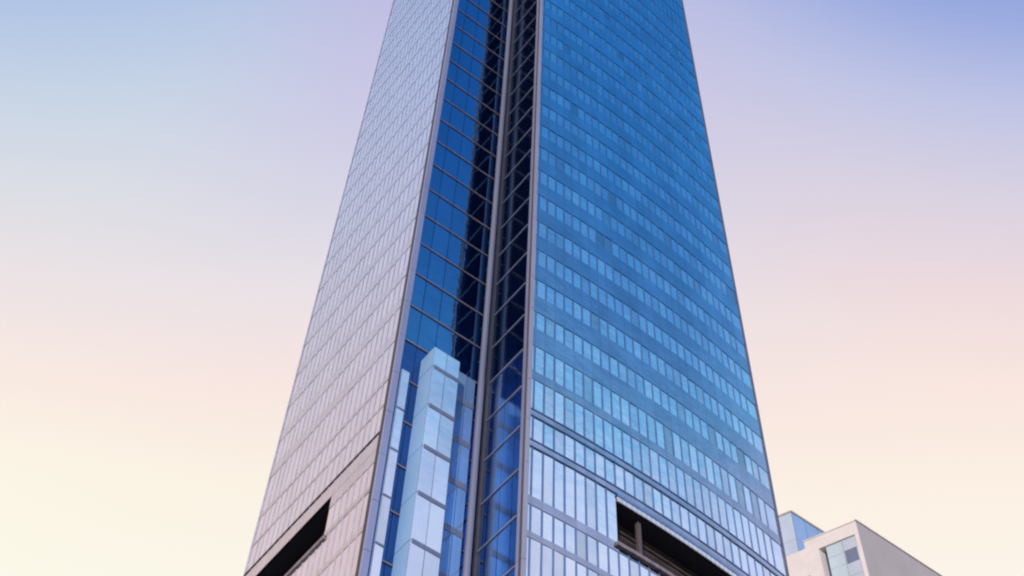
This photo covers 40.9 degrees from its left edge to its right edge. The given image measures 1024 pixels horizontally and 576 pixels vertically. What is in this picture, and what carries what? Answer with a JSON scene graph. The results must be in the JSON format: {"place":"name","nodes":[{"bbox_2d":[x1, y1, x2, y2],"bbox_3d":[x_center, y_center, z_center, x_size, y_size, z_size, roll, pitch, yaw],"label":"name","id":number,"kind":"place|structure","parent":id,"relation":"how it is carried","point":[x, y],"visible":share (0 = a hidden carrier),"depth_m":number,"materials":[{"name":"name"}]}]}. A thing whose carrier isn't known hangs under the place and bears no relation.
{"place":"outdoors","nodes":[
{"label":"outdoors","id":0,"kind":"place"},
{"bbox_2d":[0,0,1023,575],"label":"sky","id":1,"kind":"structure","parent":0,"point":[174,173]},
{"bbox_2d":[243,0,788,575],"bbox_3d":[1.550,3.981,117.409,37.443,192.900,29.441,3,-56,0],"label":"skyscraper","id":2,"kind":"structure","parent":0,"point":[525,352],"depth_m":101.61,"materials":[{"name":"glass"}]},
{"label":"ground","id":3,"kind":"structure","parent":0,"visible":0},
{"bbox_2d":[778,510,824,555],"bbox_3d":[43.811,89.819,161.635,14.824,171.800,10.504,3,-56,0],"label":"glass building","id":4,"kind":"structure","parent":3,"relation":"on","point":[797,530],"depth_m":227.29,"materials":[{"name":"glass"}]},
{"bbox_2d":[786,519,941,575],"bbox_3d":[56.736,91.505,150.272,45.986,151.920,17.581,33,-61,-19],"label":"stone building","id":5,"kind":"structure","parent":3,"relation":"on","point":[855,547],"depth_m":202.05,"materials":[{"name":"beige stone"}]},
{"bbox_2d":[825,553,833,575],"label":"recessed window","id":6,"kind":"structure","parent":5,"relation":"in","point":[826,555],"depth_m":201.61,"materials":[{"name":"glass"}]},
{"bbox_2d":[845,547,858,563],"bbox_3d":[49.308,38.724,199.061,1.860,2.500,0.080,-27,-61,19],"label":"window","id":7,"kind":"structure","parent":5,"relation":"in","point":[851,554],"depth_m":199.00,"materials":[{"name":"blue glass"}]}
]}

